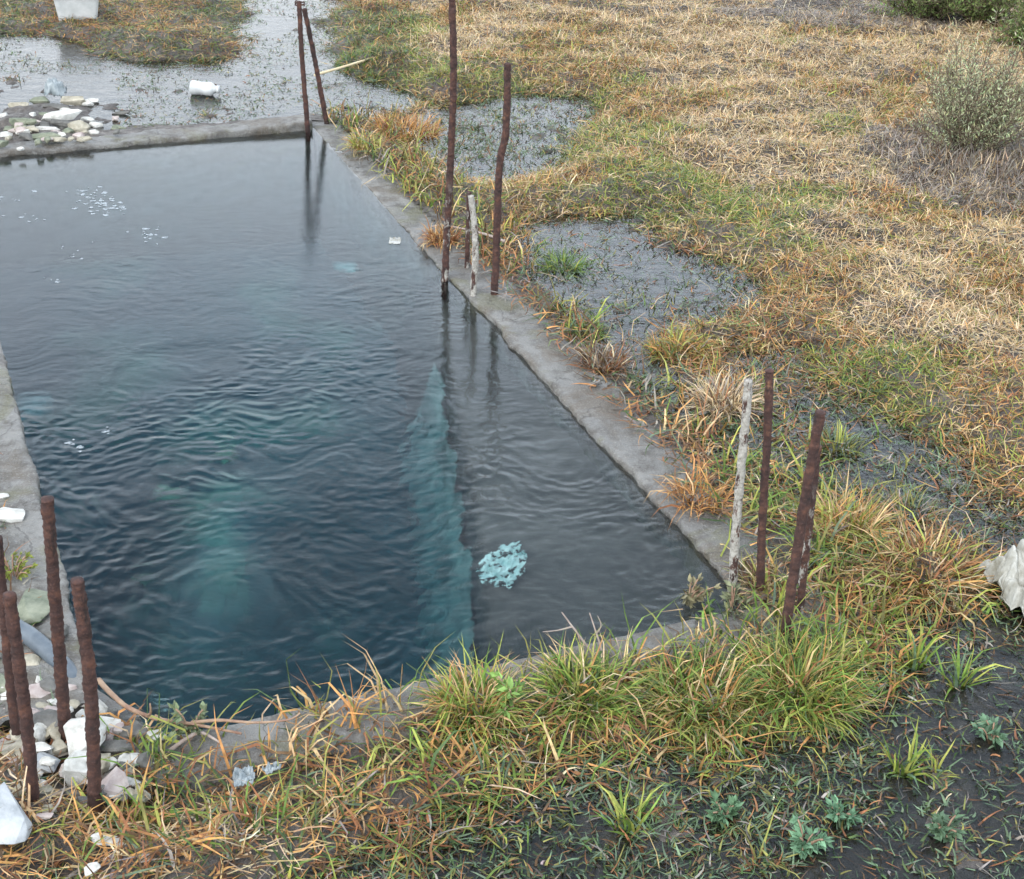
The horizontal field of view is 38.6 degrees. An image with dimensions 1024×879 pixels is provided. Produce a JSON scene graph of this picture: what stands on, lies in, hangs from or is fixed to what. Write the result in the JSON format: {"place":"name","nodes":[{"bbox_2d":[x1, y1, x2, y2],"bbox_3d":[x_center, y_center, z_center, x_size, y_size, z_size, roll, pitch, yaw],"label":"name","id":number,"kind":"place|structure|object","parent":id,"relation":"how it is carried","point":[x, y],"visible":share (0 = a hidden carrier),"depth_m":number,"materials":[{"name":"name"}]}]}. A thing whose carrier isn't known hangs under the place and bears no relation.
{"place":"outdoors","nodes":[
{"label":"outdoors","id":0,"kind":"place"},
{"bbox_2d":[0,128,749,737],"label":"water","id":1,"kind":"structure","parent":0,"point":[308,396],"depth_m":3.79,"materials":[{"name":"liquid"}]},
{"bbox_2d":[0,186,166,451],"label":"foam","id":2,"kind":"object","parent":1,"relation":"on","point":[104,192],"visible":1,"depth_m":5.22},
{"bbox_2d":[679,573,721,608],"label":"weed","id":3,"kind":"object","parent":1,"relation":"on","point":[693,594],"visible":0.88,"depth_m":3.24,"materials":[{"name":"beige plant"}]},
{"bbox_2d":[695,599,717,620],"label":"weed","id":4,"kind":"object","parent":1,"relation":"on","point":[706,608],"visible":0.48,"depth_m":3.18,"materials":[{"name":"green plant"}]},
{"bbox_2d":[719,580,756,617],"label":"weed","id":5,"kind":"object","parent":1,"relation":"on","point":[731,596],"visible":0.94,"depth_m":3.17,"materials":[{"name":"green plant"}]},
{"bbox_2d":[0,0,1023,878],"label":"ground","id":6,"kind":"structure","parent":0,"point":[100,86],"depth_m":4.69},
{"bbox_2d":[0,535,20,735],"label":"rusty rod","id":7,"kind":"object","parent":6,"relation":"on","point":[11,701],"visible":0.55,"depth_m":2.65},
{"bbox_2d":[0,782,31,844],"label":"stone","id":8,"kind":"object","parent":6,"relation":"on","point":[15,824],"visible":1,"depth_m":2.46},
{"bbox_2d":[0,738,38,758],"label":"stone","id":9,"kind":"object","parent":6,"relation":"on","point":[17,745],"visible":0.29,"depth_m":2.70,"materials":[{"name":"beige stone"}]},
{"bbox_2d":[2,591,39,801],"bbox_3d":[-0.836,0.519,2.516,0.053,0.628,0.026,2,29,0],"label":"rusty rod","id":10,"kind":"object","parent":6,"relation":"on","point":[21,682],"visible":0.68,"depth_m":2.45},
{"bbox_2d":[1,57,43,69],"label":"weed clump","id":11,"kind":"object","parent":6,"relation":"on","point":[22,65],"visible":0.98,"depth_m":6.85,"materials":[{"name":"grey plant"}]},
{"bbox_2d":[29,96,49,103],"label":"stone","id":12,"kind":"object","parent":6,"relation":"on","point":[40,99],"visible":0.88,"depth_m":6.26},
{"bbox_2d":[29,683,50,697],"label":"stone","id":13,"kind":"object","parent":6,"relation":"on","point":[37,690],"visible":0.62,"depth_m":2.84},
{"bbox_2d":[34,725,45,741],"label":"stone","id":14,"kind":"object","parent":6,"relation":"on","point":[39,733],"visible":0.48,"depth_m":2.74,"materials":[{"name":"white stone"}]},
{"bbox_2d":[33,709,57,727],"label":"stone","id":15,"kind":"object","parent":6,"relation":"on","point":[47,717],"visible":0.54,"depth_m":2.77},
{"bbox_2d":[37,751,60,772],"bbox_3d":[-0.858,0.593,2.681,0.061,0.027,0.041,-3,37,3],"label":"stone","id":16,"kind":"object","parent":6,"relation":"on","point":[41,754],"visible":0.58,"depth_m":2.67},
{"bbox_2d":[39,756,56,765],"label":"pebble","id":17,"kind":"object","parent":16,"relation":"on","point":[46,761],"visible":1,"depth_m":2.66,"materials":[{"name":"white stone"}]},
{"bbox_2d":[40,495,70,743],"bbox_3d":[-0.829,0.397,2.675,0.067,0.687,0.027,2,29,0],"label":"rusty rod","id":18,"kind":"object","parent":6,"relation":"on","point":[56,615],"visible":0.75,"depth_m":2.62,"materials":[{"name":"metal"}]},
{"bbox_2d":[50,119,71,127],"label":"stone","id":19,"kind":"object","parent":6,"relation":"on","point":[59,123],"visible":0.78,"depth_m":5.96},
{"bbox_2d":[41,109,81,121],"bbox_3d":[-1.846,-1.329,5.994,0.171,0.038,0.044,-14,43,-14],"label":"stone","id":20,"kind":"object","parent":6,"relation":"on","point":[69,114],"visible":1,"depth_m":5.98,"materials":[{"name":"white stone"}]},
{"bbox_2d":[61,749,86,788],"bbox_3d":[-0.791,0.598,2.663,0.050,0.048,0.072,11,48,-5],"label":"stone","id":21,"kind":"object","parent":6,"relation":"on","point":[75,768],"visible":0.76,"depth_m":2.65,"materials":[{"name":"white stone"}]},
{"bbox_2d":[54,0,98,20],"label":"plastic tub","id":22,"kind":"object","parent":6,"relation":"on","point":[75,8],"visible":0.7,"depth_m":7.32,"materials":[{"name":"white plastic"}]},
{"bbox_2d":[68,120,90,131],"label":"stone","id":23,"kind":"object","parent":6,"relation":"on","point":[78,125],"visible":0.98,"depth_m":5.93,"materials":[{"name":"beige stone"}]},
{"bbox_2d":[60,59,104,70],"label":"weed clump","id":24,"kind":"object","parent":6,"relation":"on","point":[93,65],"visible":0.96,"depth_m":6.85,"materials":[{"name":"grey plant"}]},
{"bbox_2d":[63,717,106,754],"bbox_3d":[-0.789,0.549,2.715,0.076,0.067,0.082,-11,32,-21],"label":"stone","id":25,"kind":"object","parent":6,"relation":"on","point":[74,731],"visible":0.7,"depth_m":2.69,"materials":[{"name":"white stone"}]},
{"bbox_2d":[70,576,101,819],"bbox_3d":[-0.729,0.508,2.513,0.064,0.657,0.028,2,29,0],"label":"rusty rod","id":26,"kind":"object","parent":6,"relation":"on","point":[89,683],"visible":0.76,"depth_m":2.46,"materials":[{"name":"metal"}]},
{"bbox_2d":[84,862,100,875],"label":"stone","id":27,"kind":"object","parent":6,"relation":"on","point":[94,867],"visible":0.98,"depth_m":2.39,"materials":[{"name":"white stone"}]},
{"bbox_2d":[91,832,125,845],"bbox_3d":[-0.684,0.682,2.490,0.067,0.011,0.026,7,37,-3],"label":"stone","id":28,"kind":"object","parent":6,"relation":"on","point":[96,836],"visible":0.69,"depth_m":2.49,"materials":[{"name":"white stone"}]},
{"bbox_2d":[130,753,154,769],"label":"stone","id":29,"kind":"object","parent":6,"relation":"on","point":[133,756],"visible":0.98,"depth_m":2.69,"materials":[{"name":"white stone"}]},
{"bbox_2d":[136,751,153,767],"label":"stone","id":30,"kind":"object","parent":29,"relation":"on","point":[142,760],"visible":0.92,"depth_m":2.68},
{"bbox_2d":[124,71,168,84],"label":"weed clump","id":31,"kind":"object","parent":6,"relation":"on","point":[148,77],"visible":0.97,"depth_m":6.72,"materials":[{"name":"grey plant"}]},
{"bbox_2d":[329,41,384,72],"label":"grass tussock","id":32,"kind":"object","parent":6,"relation":"on","point":[347,58],"depth_m":6.92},
{"bbox_2d":[335,123,389,155],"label":"grass tussock","id":33,"kind":"object","parent":6,"relation":"on","point":[356,145],"depth_m":5.85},
{"bbox_2d":[363,107,447,145],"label":"grass tussock","id":34,"kind":"object","parent":6,"relation":"on","point":[434,129],"depth_m":6.08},
{"bbox_2d":[0,110,874,806],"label":"pool","id":35,"kind":"structure","parent":6,"relation":"in","point":[628,452],"depth_m":3.56,"materials":[{"name":"concrete"}]},
{"bbox_2d":[0,507,24,522],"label":"stone","id":36,"kind":"object","parent":35,"relation":"on","point":[9,515],"visible":1,"depth_m":3.37,"materials":[{"name":"white stone"}]},
{"bbox_2d":[4,551,37,580],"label":"weed","id":37,"kind":"object","parent":35,"relation":"on","point":[18,567],"visible":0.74,"depth_m":3.17,"materials":[{"name":"green plant"}]},
{"bbox_2d":[24,653,41,665],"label":"stone","id":38,"kind":"object","parent":35,"relation":"on","point":[31,659],"visible":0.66,"depth_m":2.93,"materials":[{"name":"beige stone"}]},
{"bbox_2d":[17,588,49,623],"bbox_3d":[-1.004,0.350,3.077,0.078,0.034,0.122,-2,35,2],"label":"stone","id":39,"kind":"object","parent":35,"relation":"on","point":[32,607],"visible":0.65,"depth_m":3.06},
{"bbox_2d":[31,132,60,139],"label":"stone","id":40,"kind":"object","parent":35,"relation":"on","point":[41,135],"visible":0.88,"depth_m":5.79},
{"bbox_2d":[39,676,55,692],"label":"stone","id":41,"kind":"object","parent":35,"relation":"on","point":[47,683],"visible":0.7,"depth_m":2.85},
{"bbox_2d":[20,619,76,677],"bbox_3d":[-0.926,0.472,2.954,0.300,0.144,0.055,26,37,36],"label":"pipe","id":42,"kind":"object","parent":35,"relation":"on","point":[37,642],"visible":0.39,"depth_m":2.94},
{"bbox_2d":[37,621,68,639],"bbox_3d":[-0.947,0.400,3.004,0.069,0.041,0.063,-7,40,5],"label":"stone","id":43,"kind":"object","parent":35,"relation":"on","point":[44,629],"visible":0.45,"depth_m":3.00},
{"bbox_2d":[101,753,110,774],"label":"stone","id":44,"kind":"object","parent":35,"relation":"on","point":[105,766],"visible":0.28,"depth_m":2.67,"materials":[{"name":"beige stone"}]},
{"bbox_2d":[101,766,128,800],"bbox_3d":[-0.719,0.622,2.629,0.057,0.047,0.054,-19,53,-21],"label":"stone","id":45,"kind":"object","parent":35,"relation":"on","point":[113,778],"visible":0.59,"depth_m":2.62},
{"bbox_2d":[100,740,134,753],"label":"stone","id":46,"kind":"object","parent":35,"relation":"on","point":[114,746],"visible":0.78,"depth_m":2.72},
{"bbox_2d":[119,724,147,738],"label":"stone","id":47,"kind":"object","parent":35,"relation":"on","point":[135,730],"visible":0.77,"depth_m":2.76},
{"bbox_2d":[97,677,241,734],"bbox_3d":[-0.672,0.504,2.779,0.340,0.056,0.061,15,32,22],"label":"bramble stem","id":48,"kind":"object","parent":35,"relation":"on","point":[110,693],"visible":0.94,"depth_m":2.78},
{"bbox_2d":[167,700,207,742],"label":"weed","id":49,"kind":"object","parent":35,"relation":"on","point":[200,716],"visible":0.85,"depth_m":2.76,"materials":[{"name":"green plant"}]},
{"bbox_2d":[167,731,218,753],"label":"bramble stem","id":50,"kind":"object","parent":35,"relation":"on","point":[179,743],"visible":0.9,"depth_m":2.73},
{"bbox_2d":[191,712,299,723],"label":"bramble stem","id":51,"kind":"object","parent":35,"relation":"on","point":[228,720],"visible":0.98,"depth_m":2.74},
{"bbox_2d":[297,1,309,131],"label":"rusty rod","id":52,"kind":"object","parent":35,"relation":"on","point":[302,68],"visible":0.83,"depth_m":5.92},
{"bbox_2d":[302,8,329,123],"bbox_3d":[-0.802,-1.480,6.070,0.117,0.608,0.025,2,29,0],"label":"rusty rod","id":53,"kind":"object","parent":35,"relation":"on","point":[315,64],"visible":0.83,"depth_m":6.03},
{"bbox_2d":[410,212,464,253],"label":"grass tussock","id":54,"kind":"object","parent":35,"relation":"on","point":[432,234],"depth_m":4.99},
{"bbox_2d":[441,0,457,281],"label":"rusty rod","id":55,"kind":"object","parent":35,"relation":"on","point":[452,11],"visible":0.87,"depth_m":4.52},
{"bbox_2d":[464,191,470,267],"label":"rusty rod","id":56,"kind":"object","parent":35,"relation":"on","point":[467,242],"visible":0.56,"depth_m":4.77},
{"bbox_2d":[468,195,478,296],"bbox_3d":[-0.123,-0.530,4.589,0.038,0.496,0.026,2,29,0],"label":"wooden stake","id":57,"kind":"object","parent":35,"relation":"on","point":[475,253],"visible":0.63,"depth_m":4.54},
{"bbox_2d":[490,62,510,294],"bbox_3d":[-0.037,-0.710,4.499,0.049,0.902,0.029,2,29,0],"label":"rusty rod","id":58,"kind":"object","parent":35,"relation":"on","point":[496,239],"visible":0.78,"depth_m":4.44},
{"bbox_2d":[543,612,594,656],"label":"dead twig","id":59,"kind":"object","parent":35,"relation":"on","point":[580,637],"visible":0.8,"depth_m":3.00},
{"bbox_2d":[727,378,752,591],"bbox_3d":[0.490,0.174,3.171,0.050,0.684,0.024,2,29,0],"label":"wooden stake","id":60,"kind":"object","parent":35,"relation":"on","point":[739,482],"visible":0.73,"depth_m":3.12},
{"bbox_2d":[716,555,780,606],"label":"grass tussock","id":61,"kind":"object","parent":35,"relation":"on","point":[747,565],"depth_m":3.30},
{"bbox_2d":[755,368,773,590],"bbox_3d":[0.544,0.160,3.166,0.074,0.698,0.024,2,29,0],"label":"rusty rod","id":62,"kind":"object","parent":35,"relation":"on","point":[765,473],"visible":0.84,"depth_m":3.11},
{"bbox_2d":[791,602,872,652],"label":"grass sprig","id":63,"kind":"object","parent":35,"relation":"on","point":[836,631],"depth_m":3.10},
{"bbox_2d":[401,639,550,763],"bbox_3d":[-0.066,0.523,2.844,0.332,0.188,0.314,2,29,0],"label":"grass tussock","id":64,"kind":"object","parent":6,"relation":"on","point":[479,687],"depth_m":2.85,"materials":[{"name":"plant"}]},
{"bbox_2d":[0,87,1007,878],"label":"bank grass","id":65,"kind":"structure","parent":6,"relation":"on","point":[348,703],"depth_m":2.88,"materials":[{"name":"plant"}]},
{"bbox_2d":[100,716,120,735],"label":"stone","id":66,"kind":"object","parent":65,"relation":"on","point":[107,720],"visible":0.31,"depth_m":2.76,"materials":[{"name":"white stone"}]},
{"bbox_2d":[232,765,254,786],"bbox_3d":[-0.479,0.601,2.612,0.040,0.020,0.050,-5,30,-11],"label":"plastic shard","id":67,"kind":"object","parent":65,"relation":"on","point":[244,774],"visible":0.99,"depth_m":2.61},
{"bbox_2d":[262,761,281,774],"bbox_3d":[-0.431,0.589,2.627,0.035,0.017,0.023,-16,34,-29],"label":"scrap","id":68,"kind":"object","parent":65,"relation":"on","point":[269,768],"visible":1,"depth_m":2.62,"materials":[{"name":"paper"}]},
{"bbox_2d":[489,671,525,718],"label":"weed","id":69,"kind":"object","parent":6,"relation":"on","point":[514,691],"visible":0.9,"depth_m":2.84,"materials":[{"name":"green plant"}]},
{"bbox_2d":[0,0,1023,615],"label":"dry grass","id":70,"kind":"structure","parent":6,"relation":"on","point":[698,182],"depth_m":5.77,"materials":[{"name":"plant"}]},
{"bbox_2d":[0,0,1023,878],"bbox_3d":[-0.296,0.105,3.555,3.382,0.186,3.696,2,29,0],"label":"brown thatch","id":71,"kind":"object","parent":6,"relation":"on","point":[160,835],"visible":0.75,"depth_m":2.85,"materials":[{"name":"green plant"}]},
{"bbox_2d":[51,737,67,757],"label":"stone","id":72,"kind":"object","parent":71,"relation":"on","point":[58,744],"visible":0.96,"depth_m":2.71,"materials":[{"name":"beige stone"}]},
{"bbox_2d":[21,246,1023,878],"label":"loose stalks","id":73,"kind":"object","parent":6,"relation":"on","point":[705,644],"visible":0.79,"depth_m":3.50,"materials":[{"name":"beige plant"}]},
{"bbox_2d":[531,240,602,284],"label":"grass tussock","id":74,"kind":"object","parent":6,"relation":"on","point":[567,259],"depth_m":4.88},
{"bbox_2d":[550,311,616,344],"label":"grass tussock","id":75,"kind":"object","parent":6,"relation":"on","point":[601,334],"depth_m":4.44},
{"bbox_2d":[503,624,664,752],"bbox_3d":[0.143,0.484,2.921,0.340,0.191,0.365,2,29,0],"label":"grass tussock","id":76,"kind":"object","parent":6,"relation":"on","point":[565,672],"depth_m":2.90,"materials":[{"name":"plant"}]},
{"bbox_2d":[555,333,637,383],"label":"grass tussock","id":77,"kind":"object","parent":6,"relation":"on","point":[589,360],"depth_m":4.23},
{"bbox_2d":[628,313,720,368],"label":"grass tussock","id":78,"kind":"object","parent":6,"relation":"on","point":[661,345],"depth_m":4.35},
{"bbox_2d":[615,623,782,765],"bbox_3d":[0.377,0.500,2.910,0.375,0.201,0.386,2,29,0],"label":"grass tussock","id":79,"kind":"object","parent":6,"relation":"on","point":[719,676],"depth_m":2.90,"materials":[{"name":"plant"}]},
{"bbox_2d":[645,446,756,528],"bbox_3d":[0.469,0.117,3.593,0.296,0.151,0.306,2,29,0],"label":"grass tussock","id":80,"kind":"object","parent":6,"relation":"on","point":[679,487],"depth_m":3.58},
{"bbox_2d":[677,360,780,428],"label":"grass tussock","id":81,"kind":"object","parent":6,"relation":"on","point":[734,396],"depth_m":4.04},
{"bbox_2d":[722,548,814,616],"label":"grass tussock","id":82,"kind":"object","parent":6,"relation":"on","point":[751,575],"depth_m":3.27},
{"bbox_2d":[706,610,898,758],"bbox_3d":[0.580,0.479,2.960,0.439,0.228,0.405,2,29,0],"label":"grass tussock","id":83,"kind":"object","parent":6,"relation":"on","point":[813,654],"depth_m":2.95,"materials":[{"name":"plant"}]},
{"bbox_2d":[781,409,825,640],"bbox_3d":[0.587,0.251,3.019,0.028,0.707,0.027,2,29,0],"label":"rusty rod","id":84,"kind":"object","parent":6,"relation":"on","point":[802,517],"visible":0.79,"depth_m":2.96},
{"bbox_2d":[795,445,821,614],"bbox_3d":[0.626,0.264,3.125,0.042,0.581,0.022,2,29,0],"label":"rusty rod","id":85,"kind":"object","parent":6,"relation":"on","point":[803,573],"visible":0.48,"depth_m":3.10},
{"bbox_2d":[825,794,862,829],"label":"weed","id":86,"kind":"object","parent":6,"relation":"on","point":[838,810],"visible":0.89,"depth_m":2.66,"materials":[{"name":"green plant"}]},
{"bbox_2d":[787,461,918,553],"bbox_3d":[0.813,0.197,3.483,0.374,0.224,0.370,2,29,0],"label":"grass tussock","id":87,"kind":"object","parent":6,"relation":"on","point":[856,515],"depth_m":3.49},
{"bbox_2d":[873,476,960,535],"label":"grass tussock","id":88,"kind":"object","parent":6,"relation":"on","point":[923,511],"depth_m":3.62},
{"bbox_2d":[881,608,955,675],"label":"grass sprig","id":89,"kind":"object","parent":6,"relation":"on","point":[914,663],"depth_m":3.07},
{"bbox_2d":[826,495,1011,642],"bbox_3d":[0.952,0.312,3.334,0.598,0.243,0.487,2,29,0],"label":"grass tussock","id":90,"kind":"object","parent":6,"relation":"on","point":[967,581],"depth_m":3.34,"materials":[{"name":"plant"}]},
{"bbox_2d":[866,0,973,21],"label":"shrub","id":91,"kind":"object","parent":6,"relation":"on","point":[925,8],"visible":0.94,"depth_m":7.82,"materials":[{"name":"green plant"}]},
{"bbox_2d":[843,114,1023,219],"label":"dead stalks","id":92,"kind":"object","parent":6,"relation":"on","point":[974,158],"visible":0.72,"depth_m":5.68,"materials":[{"name":"grey plant"}]},
{"bbox_2d":[925,807,966,842],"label":"weed","id":93,"kind":"object","parent":6,"relation":"on","point":[939,827],"visible":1,"depth_m":2.63,"materials":[{"name":"green plant"}]},
{"bbox_2d":[901,9,1023,156],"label":"shrub","id":94,"kind":"object","parent":6,"relation":"on","point":[993,118],"visible":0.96,"depth_m":5.76,"materials":[{"name":"green plant"}]},
{"bbox_2d":[940,0,1023,25],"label":"shrub","id":95,"kind":"object","parent":6,"relation":"on","point":[984,9],"visible":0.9,"depth_m":7.76,"materials":[{"name":"green plant"}]},
{"bbox_2d":[979,0,1023,47],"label":"shrub","id":96,"kind":"object","parent":6,"relation":"on","point":[1014,26],"visible":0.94,"depth_m":7.33,"materials":[{"name":"green plant"}]},
{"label":"puddle water","id":97,"kind":"structure","parent":6,"relation":"on","visible":0},
{"bbox_2d":[43,77,66,97],"bbox_3d":[-1.969,-1.517,6.300,0.098,0.089,0.090,2,29,0],"label":"plastic lump","id":98,"kind":"object","parent":97,"relation":"on","point":[54,87],"visible":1,"depth_m":6.28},
{"bbox_2d":[60,96,85,105],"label":"stone","id":99,"kind":"object","parent":97,"relation":"on","point":[73,100],"visible":0.98,"depth_m":6.25,"materials":[{"name":"beige stone"}]},
{"bbox_2d":[189,80,220,95],"bbox_3d":[-1.352,-1.548,6.447,0.129,0.064,0.065,5,30,3],"label":"plastic bottle","id":100,"kind":"object","parent":97,"relation":"on","point":[203,88],"visible":1,"depth_m":6.42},
{"bbox_2d":[314,39,423,76],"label":"dry reed","id":101,"kind":"object","parent":97,"relation":"on","point":[338,68],"visible":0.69,"depth_m":6.76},
{"bbox_2d":[0,0,1023,878],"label":"marsh weed","id":102,"kind":"object","parent":97,"relation":"on","point":[798,780],"visible":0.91,"depth_m":2.82,"materials":[{"name":"green plant"}]},
{"bbox_2d":[592,774,665,851],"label":"grass sprig","id":103,"kind":"object","parent":97,"relation":"on","point":[621,810],"depth_m":2.64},
{"bbox_2d":[336,210,1023,878],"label":"bog litter","id":104,"kind":"object","parent":97,"relation":"on","point":[880,648],"visible":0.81,"depth_m":2.85,"materials":[{"name":"green plant"}]},
{"bbox_2d":[705,789,744,828],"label":"weed","id":105,"kind":"object","parent":97,"relation":"on","point":[732,807],"visible":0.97,"depth_m":2.65,"materials":[{"name":"green plant"}]},
{"bbox_2d":[460,286,1022,878],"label":"marsh sprigs","id":106,"kind":"object","parent":97,"relation":"on","point":[758,742],"visible":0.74,"depth_m":2.84,"materials":[{"name":"green plant"}]},
{"bbox_2d":[788,813,833,859],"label":"weed","id":107,"kind":"object","parent":97,"relation":"on","point":[800,845],"visible":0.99,"depth_m":2.59,"materials":[{"name":"green plant"}]},
{"bbox_2d":[796,411,878,465],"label":"grass tussock","id":108,"kind":"object","parent":97,"relation":"on","point":[847,437],"depth_m":3.88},
{"bbox_2d":[876,716,940,787],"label":"grass sprig","id":109,"kind":"object","parent":97,"relation":"on","point":[913,762],"depth_m":2.79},
{"bbox_2d":[923,632,1012,699],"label":"grass sprig","id":110,"kind":"object","parent":97,"relation":"on","point":[956,679],"depth_m":3.02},
{"bbox_2d":[969,712,1008,749],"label":"weed","id":111,"kind":"object","parent":97,"relation":"on","point":[989,729],"visible":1,"depth_m":2.87,"materials":[{"name":"green plant"}]},
{"bbox_2d":[977,539,1023,614],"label":"plastic bag","id":112,"kind":"object","parent":97,"relation":"on","point":[1007,569],"visible":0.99,"depth_m":3.24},
{"label":"stone","id":113,"kind":"object","parent":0,"visible":0},
{"label":"stone","id":114,"kind":"object","parent":113,"relation":"on","visible":0},
{"bbox_2d":[35,742,53,751],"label":"pebble","id":115,"kind":"object","parent":114,"relation":"on","point":[42,746],"visible":0.64,"depth_m":2.69,"materials":[{"name":"white stone"}]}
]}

